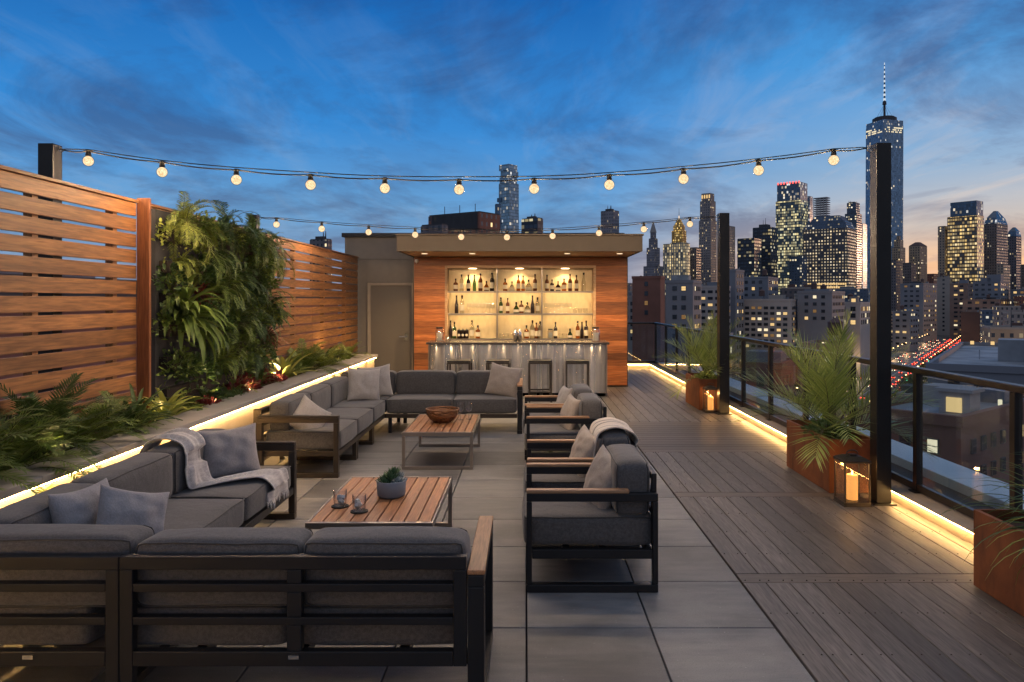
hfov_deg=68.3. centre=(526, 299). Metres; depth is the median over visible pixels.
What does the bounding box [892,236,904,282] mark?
city tower
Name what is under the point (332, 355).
strappy plant
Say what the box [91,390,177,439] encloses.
fern
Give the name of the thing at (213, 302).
wall shrub
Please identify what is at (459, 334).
round canister
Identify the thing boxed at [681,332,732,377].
city building
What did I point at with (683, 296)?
city building
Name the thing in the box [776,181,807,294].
city tower
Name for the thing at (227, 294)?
hanging fern
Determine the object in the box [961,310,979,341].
city building
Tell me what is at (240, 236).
wall shrub
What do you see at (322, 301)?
slatted fence
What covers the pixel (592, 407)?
lounge armchair
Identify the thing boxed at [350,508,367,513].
coaster
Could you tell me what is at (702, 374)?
ground plant
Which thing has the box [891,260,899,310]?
city tower
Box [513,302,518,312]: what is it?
bottle
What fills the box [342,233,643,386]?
bar building
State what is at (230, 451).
throw pillow
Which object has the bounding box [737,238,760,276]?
city tower
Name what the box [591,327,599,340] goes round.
storage jar
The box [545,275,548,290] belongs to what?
bottle
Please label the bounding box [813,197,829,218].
city tower
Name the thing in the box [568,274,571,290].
bottle
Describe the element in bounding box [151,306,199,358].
wall shrub
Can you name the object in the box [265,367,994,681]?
roof slab
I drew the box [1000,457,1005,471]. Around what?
window
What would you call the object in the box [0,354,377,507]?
long planter
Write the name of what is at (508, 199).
city tower
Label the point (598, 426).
throw blanket
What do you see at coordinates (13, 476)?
fern
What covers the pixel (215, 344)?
hanging fern
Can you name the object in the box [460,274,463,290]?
bottle
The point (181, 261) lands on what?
hanging fern
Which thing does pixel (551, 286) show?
bottle
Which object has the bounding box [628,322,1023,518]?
glass railing
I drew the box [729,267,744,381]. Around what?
city building
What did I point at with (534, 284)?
bottle
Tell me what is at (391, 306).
door leaf
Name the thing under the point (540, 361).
bar stool
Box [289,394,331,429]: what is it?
throw pillow
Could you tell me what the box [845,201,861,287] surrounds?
city tower
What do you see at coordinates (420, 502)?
coffee table
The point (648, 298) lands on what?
city building
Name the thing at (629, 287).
city building
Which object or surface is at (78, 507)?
throw pillow
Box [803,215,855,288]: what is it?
city tower
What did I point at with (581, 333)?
bottle
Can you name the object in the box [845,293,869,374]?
city building
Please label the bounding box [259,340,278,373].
wall shrub
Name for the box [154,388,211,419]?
fern
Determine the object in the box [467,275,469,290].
bottle
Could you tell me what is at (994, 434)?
window
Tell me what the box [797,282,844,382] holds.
city building
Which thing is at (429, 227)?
city tower
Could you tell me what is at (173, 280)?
wall shrub
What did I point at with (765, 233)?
city tower
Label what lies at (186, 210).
hanging fern
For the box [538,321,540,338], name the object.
bottle
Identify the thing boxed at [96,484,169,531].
throw pillow
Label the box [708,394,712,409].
candle
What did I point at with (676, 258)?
city tower
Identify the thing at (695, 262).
city tower
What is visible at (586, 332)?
bottle
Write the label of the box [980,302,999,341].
city building
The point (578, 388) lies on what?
lounge armchair
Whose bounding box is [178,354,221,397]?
wall shrub
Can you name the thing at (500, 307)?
bottle
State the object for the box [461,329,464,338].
round canister
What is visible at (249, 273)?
wall shrub
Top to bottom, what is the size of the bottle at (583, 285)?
0.342 m
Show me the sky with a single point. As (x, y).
(360, 87)
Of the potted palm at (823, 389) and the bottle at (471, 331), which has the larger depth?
the bottle at (471, 331)
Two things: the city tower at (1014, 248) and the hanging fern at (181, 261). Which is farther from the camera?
the city tower at (1014, 248)
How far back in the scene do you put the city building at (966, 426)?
66.07 m
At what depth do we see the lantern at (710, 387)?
10.71 m
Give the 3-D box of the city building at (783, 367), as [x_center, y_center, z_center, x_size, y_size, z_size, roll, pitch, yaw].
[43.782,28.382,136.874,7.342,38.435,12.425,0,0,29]
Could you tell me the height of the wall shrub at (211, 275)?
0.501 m
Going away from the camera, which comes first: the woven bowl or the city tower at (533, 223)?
the woven bowl
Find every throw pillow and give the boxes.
[47,478,108,524]
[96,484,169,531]
[197,423,260,478]
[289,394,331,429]
[347,367,379,400]
[357,364,392,395]
[485,362,522,396]
[556,385,572,414]
[559,393,580,429]
[569,424,600,477]
[583,445,611,508]
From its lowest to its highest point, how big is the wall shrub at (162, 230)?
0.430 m
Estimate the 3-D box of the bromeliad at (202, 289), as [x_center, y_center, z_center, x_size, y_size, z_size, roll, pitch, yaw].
[-2.950,-0.063,6.976,0.228,0.323,0.458,0,0,0]
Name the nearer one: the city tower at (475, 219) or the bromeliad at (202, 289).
the bromeliad at (202, 289)
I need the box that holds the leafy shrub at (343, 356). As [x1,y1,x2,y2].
[332,347,350,361]
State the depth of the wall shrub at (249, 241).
7.98 m
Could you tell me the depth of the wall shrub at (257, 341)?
7.85 m
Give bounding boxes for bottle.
[449,320,451,338]
[452,322,455,338]
[453,279,457,290]
[455,295,457,312]
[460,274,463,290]
[460,295,463,312]
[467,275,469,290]
[470,320,473,338]
[473,275,475,290]
[475,325,479,338]
[478,273,482,290]
[484,281,488,290]
[490,273,493,290]
[499,297,502,312]
[503,278,506,290]
[506,298,509,312]
[509,281,514,290]
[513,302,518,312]
[516,275,519,290]
[519,301,523,312]
[521,276,524,290]
[524,302,529,312]
[524,325,528,338]
[526,280,531,290]
[530,320,534,338]
[531,295,533,312]
[533,274,536,290]
[535,323,537,338]
[536,297,539,312]
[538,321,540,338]
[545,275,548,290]
[550,279,553,290]
[554,322,556,338]
[555,281,560,290]
[562,278,565,290]
[567,329,572,338]
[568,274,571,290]
[575,275,577,290]
[576,321,579,338]
[580,322,583,338]
[582,273,585,290]
[584,320,587,338]
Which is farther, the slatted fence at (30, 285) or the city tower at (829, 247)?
the city tower at (829, 247)
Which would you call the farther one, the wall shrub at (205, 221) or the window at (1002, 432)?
the window at (1002, 432)
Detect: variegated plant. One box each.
[136,387,207,420]
[269,349,318,377]
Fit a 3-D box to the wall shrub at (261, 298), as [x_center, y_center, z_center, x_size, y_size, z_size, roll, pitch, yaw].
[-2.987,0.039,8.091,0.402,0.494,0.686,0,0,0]
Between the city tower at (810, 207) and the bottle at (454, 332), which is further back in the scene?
the city tower at (810, 207)
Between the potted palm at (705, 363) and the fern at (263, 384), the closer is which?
the fern at (263, 384)
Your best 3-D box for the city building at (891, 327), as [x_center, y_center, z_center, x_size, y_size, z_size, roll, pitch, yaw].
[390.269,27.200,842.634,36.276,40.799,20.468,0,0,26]
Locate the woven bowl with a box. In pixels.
[425,406,458,422]
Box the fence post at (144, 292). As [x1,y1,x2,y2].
[137,198,150,422]
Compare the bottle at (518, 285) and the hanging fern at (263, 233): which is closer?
the hanging fern at (263, 233)
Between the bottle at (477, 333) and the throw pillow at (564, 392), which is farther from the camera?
the bottle at (477, 333)
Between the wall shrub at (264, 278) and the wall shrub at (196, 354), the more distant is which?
the wall shrub at (264, 278)
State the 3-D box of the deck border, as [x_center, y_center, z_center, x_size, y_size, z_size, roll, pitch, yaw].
[2.071,1.617,7.085,1.692,0.035,5.624,0,0,0]
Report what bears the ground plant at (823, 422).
in the corten planter at (814, 474)
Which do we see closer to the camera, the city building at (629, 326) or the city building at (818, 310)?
the city building at (629, 326)
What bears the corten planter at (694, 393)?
on the deck
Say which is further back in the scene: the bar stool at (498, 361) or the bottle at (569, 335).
the bottle at (569, 335)
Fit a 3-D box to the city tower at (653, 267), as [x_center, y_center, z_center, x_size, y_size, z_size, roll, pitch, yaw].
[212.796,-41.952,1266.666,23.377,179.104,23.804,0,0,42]
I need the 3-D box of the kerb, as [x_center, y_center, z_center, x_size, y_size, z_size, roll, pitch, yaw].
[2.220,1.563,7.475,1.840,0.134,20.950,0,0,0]
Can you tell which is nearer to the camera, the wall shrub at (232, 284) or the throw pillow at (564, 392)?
the wall shrub at (232, 284)
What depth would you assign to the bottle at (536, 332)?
13.97 m
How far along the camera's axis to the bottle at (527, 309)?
13.96 m
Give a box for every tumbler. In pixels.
[333,488,346,506]
[352,493,365,511]
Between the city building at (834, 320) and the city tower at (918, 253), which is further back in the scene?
the city tower at (918, 253)
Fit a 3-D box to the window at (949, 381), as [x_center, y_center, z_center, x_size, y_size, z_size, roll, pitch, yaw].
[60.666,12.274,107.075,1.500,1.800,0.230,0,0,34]
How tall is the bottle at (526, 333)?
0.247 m
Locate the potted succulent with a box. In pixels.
[375,467,407,498]
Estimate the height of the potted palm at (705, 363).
1.334 m
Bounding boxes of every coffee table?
[305,476,451,529]
[402,414,479,469]
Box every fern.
[0,373,141,459]
[0,397,121,492]
[0,406,90,493]
[26,398,148,460]
[76,390,179,435]
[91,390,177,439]
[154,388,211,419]
[162,285,201,316]
[164,274,239,369]
[165,191,233,265]
[165,249,217,289]
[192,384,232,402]
[193,228,251,286]
[195,322,238,368]
[207,267,255,323]
[212,199,261,260]
[214,341,253,379]
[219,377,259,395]
[221,308,266,357]
[238,265,271,309]
[243,213,284,267]
[243,345,274,379]
[249,313,285,354]
[249,363,283,389]
[258,232,296,283]
[258,283,295,325]
[262,297,294,328]
[278,338,346,379]
[305,338,357,372]
[333,342,370,363]
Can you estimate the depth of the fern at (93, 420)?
4.95 m
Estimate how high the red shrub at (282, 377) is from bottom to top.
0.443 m
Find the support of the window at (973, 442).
in the city building at (966, 426)
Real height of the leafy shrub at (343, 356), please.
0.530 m
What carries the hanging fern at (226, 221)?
attached to the plant wall panel
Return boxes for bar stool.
[447,359,471,392]
[486,359,510,369]
[528,359,551,394]
[566,359,588,386]
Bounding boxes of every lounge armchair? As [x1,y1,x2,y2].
[522,383,594,459]
[522,444,657,591]
[523,428,635,490]
[524,393,606,456]
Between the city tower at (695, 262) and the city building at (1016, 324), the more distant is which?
the city tower at (695, 262)
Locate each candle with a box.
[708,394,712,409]
[846,471,857,499]
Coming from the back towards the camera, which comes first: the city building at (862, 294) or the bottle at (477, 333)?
the city building at (862, 294)
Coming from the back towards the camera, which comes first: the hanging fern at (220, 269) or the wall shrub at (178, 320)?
the hanging fern at (220, 269)
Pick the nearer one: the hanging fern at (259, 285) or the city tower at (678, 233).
the hanging fern at (259, 285)
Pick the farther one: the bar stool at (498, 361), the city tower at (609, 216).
the city tower at (609, 216)
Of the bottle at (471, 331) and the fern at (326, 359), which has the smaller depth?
the fern at (326, 359)
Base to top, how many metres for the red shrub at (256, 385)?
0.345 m
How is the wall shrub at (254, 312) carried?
attached to the plant wall panel
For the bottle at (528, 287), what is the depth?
13.96 m
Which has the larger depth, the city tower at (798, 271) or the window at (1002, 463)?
the city tower at (798, 271)
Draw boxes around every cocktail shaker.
[513,329,517,340]
[518,329,521,340]
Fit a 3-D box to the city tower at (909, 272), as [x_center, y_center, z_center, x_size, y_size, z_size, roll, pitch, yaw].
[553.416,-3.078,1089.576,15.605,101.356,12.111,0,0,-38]
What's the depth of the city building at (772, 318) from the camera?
426.88 m
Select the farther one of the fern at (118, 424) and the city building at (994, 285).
the city building at (994, 285)
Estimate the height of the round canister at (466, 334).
0.182 m
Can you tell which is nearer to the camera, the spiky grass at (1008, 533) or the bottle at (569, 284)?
the spiky grass at (1008, 533)
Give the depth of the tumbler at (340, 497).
4.55 m
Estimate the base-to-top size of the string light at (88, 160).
0.379 m
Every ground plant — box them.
[694,369,716,378]
[801,417,857,439]
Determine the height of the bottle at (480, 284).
0.330 m
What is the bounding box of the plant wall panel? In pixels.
[151,209,269,414]
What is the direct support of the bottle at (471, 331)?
on the bar building at (445, 260)
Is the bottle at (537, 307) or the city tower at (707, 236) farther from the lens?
the city tower at (707, 236)
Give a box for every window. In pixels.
[756,376,763,386]
[899,434,910,445]
[926,438,938,453]
[948,380,959,384]
[970,438,976,453]
[981,435,986,450]
[981,464,986,474]
[991,432,996,446]
[991,460,996,475]
[1000,429,1005,443]
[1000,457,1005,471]
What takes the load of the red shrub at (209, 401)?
in the long planter at (235, 411)
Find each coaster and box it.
[331,503,348,508]
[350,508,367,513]
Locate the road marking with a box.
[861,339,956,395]
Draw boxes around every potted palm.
[650,309,773,400]
[728,309,944,470]
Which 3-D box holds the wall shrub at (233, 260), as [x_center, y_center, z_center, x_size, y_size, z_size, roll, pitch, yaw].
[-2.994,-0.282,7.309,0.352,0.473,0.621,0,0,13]
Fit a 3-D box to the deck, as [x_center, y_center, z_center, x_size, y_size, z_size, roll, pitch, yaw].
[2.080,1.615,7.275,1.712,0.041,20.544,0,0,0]
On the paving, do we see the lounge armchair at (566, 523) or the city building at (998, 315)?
the lounge armchair at (566, 523)
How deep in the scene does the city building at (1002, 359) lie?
119.26 m
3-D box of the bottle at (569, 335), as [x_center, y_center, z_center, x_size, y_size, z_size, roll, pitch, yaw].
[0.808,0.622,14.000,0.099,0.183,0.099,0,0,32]
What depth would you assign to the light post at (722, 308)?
10.55 m
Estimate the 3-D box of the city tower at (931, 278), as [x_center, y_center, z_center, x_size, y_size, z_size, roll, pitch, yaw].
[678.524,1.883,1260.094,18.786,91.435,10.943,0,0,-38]
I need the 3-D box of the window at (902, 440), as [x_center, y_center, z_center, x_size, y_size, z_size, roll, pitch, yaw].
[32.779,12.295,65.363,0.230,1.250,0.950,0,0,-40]
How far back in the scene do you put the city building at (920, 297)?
870.25 m
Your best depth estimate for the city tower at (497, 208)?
882.02 m
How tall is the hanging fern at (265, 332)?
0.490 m
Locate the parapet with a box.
[660,362,1023,508]
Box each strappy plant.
[108,383,182,425]
[206,345,248,385]
[221,269,258,306]
[313,346,345,365]
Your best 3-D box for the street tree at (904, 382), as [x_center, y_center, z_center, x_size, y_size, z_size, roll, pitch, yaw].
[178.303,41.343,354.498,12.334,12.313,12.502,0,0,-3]
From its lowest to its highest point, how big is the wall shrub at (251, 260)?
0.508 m
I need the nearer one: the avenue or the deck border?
the deck border
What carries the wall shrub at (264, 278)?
attached to the plant wall panel
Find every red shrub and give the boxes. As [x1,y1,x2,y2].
[188,395,221,410]
[224,372,263,397]
[262,367,287,384]
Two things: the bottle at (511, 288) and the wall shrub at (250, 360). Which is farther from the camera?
the bottle at (511, 288)
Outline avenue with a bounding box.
[856,339,960,401]
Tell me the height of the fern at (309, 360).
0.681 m
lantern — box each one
[702,383,716,412]
[833,449,871,506]
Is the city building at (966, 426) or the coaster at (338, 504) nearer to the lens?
the coaster at (338, 504)
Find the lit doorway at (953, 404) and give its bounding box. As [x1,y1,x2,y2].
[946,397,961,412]
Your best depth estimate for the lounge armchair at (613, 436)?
5.02 m
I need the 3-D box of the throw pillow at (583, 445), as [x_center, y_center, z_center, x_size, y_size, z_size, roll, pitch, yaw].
[0.399,1.056,5.200,0.166,0.350,0.369,0,0,-19]
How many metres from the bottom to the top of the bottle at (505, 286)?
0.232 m
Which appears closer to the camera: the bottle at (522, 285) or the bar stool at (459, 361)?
the bar stool at (459, 361)
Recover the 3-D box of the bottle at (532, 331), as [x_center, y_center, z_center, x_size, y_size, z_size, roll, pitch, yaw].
[0.111,0.543,14.000,0.082,0.341,0.082,0,0,-42]
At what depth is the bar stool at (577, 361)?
11.78 m
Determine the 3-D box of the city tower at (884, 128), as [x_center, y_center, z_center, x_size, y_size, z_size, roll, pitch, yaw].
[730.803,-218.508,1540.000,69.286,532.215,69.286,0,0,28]
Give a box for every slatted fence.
[0,165,138,470]
[151,203,358,421]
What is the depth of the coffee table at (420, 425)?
7.33 m
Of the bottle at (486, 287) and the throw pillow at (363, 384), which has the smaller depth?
the throw pillow at (363, 384)
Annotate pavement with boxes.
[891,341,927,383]
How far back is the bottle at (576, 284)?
13.97 m
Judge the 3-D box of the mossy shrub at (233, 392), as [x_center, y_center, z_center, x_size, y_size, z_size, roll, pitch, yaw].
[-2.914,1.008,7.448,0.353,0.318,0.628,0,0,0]
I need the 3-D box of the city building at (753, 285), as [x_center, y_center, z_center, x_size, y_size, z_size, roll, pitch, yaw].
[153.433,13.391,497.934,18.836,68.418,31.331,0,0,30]
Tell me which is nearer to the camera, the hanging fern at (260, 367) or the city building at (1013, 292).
the hanging fern at (260, 367)
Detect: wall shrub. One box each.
[151,215,203,262]
[151,262,194,313]
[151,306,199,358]
[155,347,203,396]
[169,351,212,389]
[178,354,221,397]
[179,210,222,254]
[185,253,225,296]
[191,297,217,347]
[196,296,221,332]
[199,251,235,294]
[199,258,239,300]
[201,217,236,264]
[206,303,239,348]
[211,342,240,387]
[221,301,248,330]
[223,344,257,380]
[229,218,249,265]
[229,327,260,360]
[230,259,257,304]
[231,226,266,272]
[233,283,270,326]
[240,225,268,265]
[243,344,271,376]
[245,303,270,333]
[246,248,282,285]
[248,263,273,285]
[258,269,280,304]
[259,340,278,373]
[261,300,279,340]
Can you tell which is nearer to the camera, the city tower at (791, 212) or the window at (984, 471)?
the window at (984, 471)
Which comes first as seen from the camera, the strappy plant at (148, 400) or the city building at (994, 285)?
the strappy plant at (148, 400)
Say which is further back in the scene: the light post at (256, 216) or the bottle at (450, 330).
the bottle at (450, 330)
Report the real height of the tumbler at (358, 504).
0.095 m
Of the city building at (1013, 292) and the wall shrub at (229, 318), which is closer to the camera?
the wall shrub at (229, 318)
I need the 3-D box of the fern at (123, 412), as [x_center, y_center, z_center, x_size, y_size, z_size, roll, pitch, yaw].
[-3.051,0.871,5.558,0.895,0.457,0.804,0,0,0]
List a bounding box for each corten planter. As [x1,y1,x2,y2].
[686,373,716,409]
[787,420,869,492]
[974,509,1023,616]
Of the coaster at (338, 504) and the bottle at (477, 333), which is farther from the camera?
the bottle at (477, 333)
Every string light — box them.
[61,147,867,193]
[262,216,713,239]
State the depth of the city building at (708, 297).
404.01 m
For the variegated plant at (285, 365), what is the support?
on the long planter at (235, 411)
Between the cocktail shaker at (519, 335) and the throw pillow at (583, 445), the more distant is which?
the cocktail shaker at (519, 335)
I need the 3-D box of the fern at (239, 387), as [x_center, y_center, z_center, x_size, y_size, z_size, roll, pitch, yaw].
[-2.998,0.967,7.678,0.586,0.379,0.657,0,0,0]
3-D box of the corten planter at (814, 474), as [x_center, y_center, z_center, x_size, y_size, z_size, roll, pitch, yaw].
[2.700,1.374,6.740,0.400,0.448,1.020,0,0,0]
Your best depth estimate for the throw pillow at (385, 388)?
9.25 m
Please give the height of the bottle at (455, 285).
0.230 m
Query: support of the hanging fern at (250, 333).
attached to the plant wall panel
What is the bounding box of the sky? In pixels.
[0,0,1023,290]
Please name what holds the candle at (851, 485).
in the lantern at (849, 458)
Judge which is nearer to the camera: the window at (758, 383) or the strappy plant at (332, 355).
the strappy plant at (332, 355)
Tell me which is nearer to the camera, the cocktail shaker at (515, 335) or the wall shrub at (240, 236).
the wall shrub at (240, 236)
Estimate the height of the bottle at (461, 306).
0.333 m
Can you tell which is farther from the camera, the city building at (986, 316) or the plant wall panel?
the city building at (986, 316)
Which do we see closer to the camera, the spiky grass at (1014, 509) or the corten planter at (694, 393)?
the spiky grass at (1014, 509)
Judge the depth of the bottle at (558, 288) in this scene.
13.97 m
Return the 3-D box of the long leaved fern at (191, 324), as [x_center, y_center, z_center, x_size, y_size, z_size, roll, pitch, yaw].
[-2.808,0.209,6.671,0.530,0.869,0.976,0,0,0]
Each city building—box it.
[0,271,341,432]
[628,283,631,292]
[628,293,665,359]
[632,274,664,361]
[665,275,701,361]
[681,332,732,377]
[701,282,730,331]
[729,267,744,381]
[739,350,794,400]
[744,269,778,298]
[744,289,796,383]
[781,284,810,298]
[794,284,831,379]
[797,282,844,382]
[800,317,853,422]
[832,286,868,301]
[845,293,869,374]
[856,383,1023,488]
[891,311,892,343]
[892,305,917,350]
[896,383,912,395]
[900,279,936,341]
[926,338,1023,387]
[937,273,952,335]
[949,279,972,337]
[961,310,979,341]
[962,294,1011,311]
[972,274,1008,298]
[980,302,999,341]
[982,312,1023,342]
[992,306,1023,325]
[1002,303,1023,325]
[1010,287,1023,305]
[1012,322,1022,325]
[1014,295,1023,305]
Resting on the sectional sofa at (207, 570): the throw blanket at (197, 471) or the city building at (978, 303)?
the throw blanket at (197, 471)
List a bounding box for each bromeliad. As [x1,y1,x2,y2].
[193,281,219,308]
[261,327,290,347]
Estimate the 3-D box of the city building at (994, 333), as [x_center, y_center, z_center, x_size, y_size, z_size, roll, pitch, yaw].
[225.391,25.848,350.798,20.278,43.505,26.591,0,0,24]
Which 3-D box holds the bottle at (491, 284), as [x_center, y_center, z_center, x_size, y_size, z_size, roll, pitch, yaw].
[-0.641,-0.337,14.000,0.081,0.338,0.081,0,0,-36]
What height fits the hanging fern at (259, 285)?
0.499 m
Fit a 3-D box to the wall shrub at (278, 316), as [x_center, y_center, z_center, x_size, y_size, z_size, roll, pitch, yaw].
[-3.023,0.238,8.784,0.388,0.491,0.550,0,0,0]
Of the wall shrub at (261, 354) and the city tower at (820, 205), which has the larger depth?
the city tower at (820, 205)
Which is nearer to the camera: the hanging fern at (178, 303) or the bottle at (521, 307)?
the hanging fern at (178, 303)
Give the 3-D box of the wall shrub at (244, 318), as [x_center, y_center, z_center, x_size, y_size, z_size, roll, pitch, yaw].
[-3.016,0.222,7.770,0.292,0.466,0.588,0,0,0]
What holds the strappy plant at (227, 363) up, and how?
in the plant wall panel
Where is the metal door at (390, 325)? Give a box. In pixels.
[367,283,412,372]
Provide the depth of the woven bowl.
7.62 m
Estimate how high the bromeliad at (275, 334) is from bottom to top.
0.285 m
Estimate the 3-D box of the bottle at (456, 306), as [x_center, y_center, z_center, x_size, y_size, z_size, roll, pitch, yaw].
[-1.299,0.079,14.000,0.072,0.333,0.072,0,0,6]
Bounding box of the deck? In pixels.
[599,369,1023,681]
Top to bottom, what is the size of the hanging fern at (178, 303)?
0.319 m
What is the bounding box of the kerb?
[628,363,973,544]
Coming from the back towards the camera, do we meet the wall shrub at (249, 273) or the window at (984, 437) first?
the window at (984, 437)
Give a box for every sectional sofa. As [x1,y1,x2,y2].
[0,428,492,681]
[253,370,522,477]
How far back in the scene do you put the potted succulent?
4.74 m
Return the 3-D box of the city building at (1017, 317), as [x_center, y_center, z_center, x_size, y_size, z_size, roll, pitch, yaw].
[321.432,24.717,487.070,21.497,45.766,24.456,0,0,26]
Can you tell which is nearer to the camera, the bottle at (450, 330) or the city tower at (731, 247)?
the bottle at (450, 330)
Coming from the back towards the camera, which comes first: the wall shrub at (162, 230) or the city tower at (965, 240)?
the city tower at (965, 240)
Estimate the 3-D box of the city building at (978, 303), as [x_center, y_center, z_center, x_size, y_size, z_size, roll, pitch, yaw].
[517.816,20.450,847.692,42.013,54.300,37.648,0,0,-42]
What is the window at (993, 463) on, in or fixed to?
in the city building at (966, 426)
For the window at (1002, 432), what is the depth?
67.73 m
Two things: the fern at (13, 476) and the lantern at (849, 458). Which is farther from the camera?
the lantern at (849, 458)
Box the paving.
[0,392,814,681]
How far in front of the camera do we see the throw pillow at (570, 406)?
6.95 m
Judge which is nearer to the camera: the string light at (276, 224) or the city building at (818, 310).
the string light at (276, 224)
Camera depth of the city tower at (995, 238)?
1058.18 m
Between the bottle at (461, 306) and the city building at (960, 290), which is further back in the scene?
the city building at (960, 290)
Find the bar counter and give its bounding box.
[426,340,608,395]
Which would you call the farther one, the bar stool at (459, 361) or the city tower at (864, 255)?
the city tower at (864, 255)
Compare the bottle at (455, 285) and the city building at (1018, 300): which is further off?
the city building at (1018, 300)
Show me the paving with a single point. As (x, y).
(699, 616)
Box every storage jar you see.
[435,327,443,340]
[547,329,552,338]
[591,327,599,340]
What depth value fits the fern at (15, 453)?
4.23 m
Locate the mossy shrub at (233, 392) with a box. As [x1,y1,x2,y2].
[214,387,248,399]
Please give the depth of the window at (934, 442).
63.52 m
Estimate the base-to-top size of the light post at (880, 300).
2.828 m
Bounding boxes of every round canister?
[457,329,460,338]
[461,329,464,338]
[465,329,468,338]
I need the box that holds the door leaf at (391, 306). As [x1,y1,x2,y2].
[371,286,411,372]
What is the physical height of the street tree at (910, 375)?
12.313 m
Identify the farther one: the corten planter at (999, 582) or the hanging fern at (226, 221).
the hanging fern at (226, 221)
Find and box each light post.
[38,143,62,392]
[248,215,261,228]
[715,213,731,414]
[864,143,896,505]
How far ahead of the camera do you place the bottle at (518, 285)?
13.97 m
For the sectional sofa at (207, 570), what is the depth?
2.92 m
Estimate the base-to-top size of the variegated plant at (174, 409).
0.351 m
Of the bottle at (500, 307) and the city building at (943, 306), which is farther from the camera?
the city building at (943, 306)
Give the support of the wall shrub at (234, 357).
attached to the plant wall panel
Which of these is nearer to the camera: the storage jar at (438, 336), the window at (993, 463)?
the storage jar at (438, 336)
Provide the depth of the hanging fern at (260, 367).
8.08 m
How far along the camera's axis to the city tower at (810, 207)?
1302.26 m
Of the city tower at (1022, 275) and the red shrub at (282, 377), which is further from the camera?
the city tower at (1022, 275)
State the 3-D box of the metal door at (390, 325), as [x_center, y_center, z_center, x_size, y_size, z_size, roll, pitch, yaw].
[-2.560,0.636,14.175,0.860,1.922,0.114,0,0,0]
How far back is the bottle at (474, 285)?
13.98 m
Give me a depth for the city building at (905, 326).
705.81 m
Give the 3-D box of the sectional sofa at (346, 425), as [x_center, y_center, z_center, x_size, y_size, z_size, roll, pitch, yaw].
[-1.262,1.246,8.298,2.427,0.703,3.064,0,0,0]
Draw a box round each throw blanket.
[140,428,288,508]
[589,417,638,456]
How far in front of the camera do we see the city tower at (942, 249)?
1033.22 m
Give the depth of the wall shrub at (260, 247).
8.34 m
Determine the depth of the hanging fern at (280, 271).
8.64 m
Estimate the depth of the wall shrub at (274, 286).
8.66 m
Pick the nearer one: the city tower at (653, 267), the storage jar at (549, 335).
the storage jar at (549, 335)
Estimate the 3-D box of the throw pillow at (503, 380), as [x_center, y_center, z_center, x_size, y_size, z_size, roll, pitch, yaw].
[-0.280,1.001,9.361,0.474,0.449,0.181,0,0,18]
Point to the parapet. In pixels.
(955, 477)
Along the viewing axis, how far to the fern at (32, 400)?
4.65 m
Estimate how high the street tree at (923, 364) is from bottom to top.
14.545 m
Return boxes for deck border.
[625,422,973,585]
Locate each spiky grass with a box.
[935,453,1023,562]
[985,484,1023,584]
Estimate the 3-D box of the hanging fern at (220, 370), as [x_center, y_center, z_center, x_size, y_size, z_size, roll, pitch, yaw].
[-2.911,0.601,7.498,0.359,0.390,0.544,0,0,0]
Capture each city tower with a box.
[310,231,331,289]
[421,223,447,232]
[428,204,499,232]
[495,204,500,232]
[497,164,518,232]
[521,215,542,232]
[601,206,618,232]
[643,223,662,275]
[663,243,689,294]
[670,217,686,243]
[690,247,700,280]
[699,193,716,285]
[729,226,734,269]
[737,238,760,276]
[753,218,776,276]
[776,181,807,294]
[789,256,806,286]
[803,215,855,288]
[807,196,812,221]
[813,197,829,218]
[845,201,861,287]
[862,223,866,287]
[865,63,903,301]
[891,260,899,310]
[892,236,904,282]
[903,263,915,282]
[909,242,926,282]
[927,274,937,283]
[938,226,946,276]
[947,200,983,282]
[984,211,1007,277]
[997,264,1009,298]
[1008,227,1020,288]
[1021,264,1023,288]
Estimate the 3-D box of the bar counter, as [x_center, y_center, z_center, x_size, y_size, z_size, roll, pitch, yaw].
[-0.145,1.149,12.810,3.030,0.897,0.720,0,0,0]
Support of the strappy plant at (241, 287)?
in the plant wall panel
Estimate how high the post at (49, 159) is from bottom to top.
2.818 m
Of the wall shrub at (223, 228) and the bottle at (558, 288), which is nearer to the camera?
the wall shrub at (223, 228)
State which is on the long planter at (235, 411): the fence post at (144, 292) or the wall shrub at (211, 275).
the fence post at (144, 292)
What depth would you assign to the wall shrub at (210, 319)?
6.95 m
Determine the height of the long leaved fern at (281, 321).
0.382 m

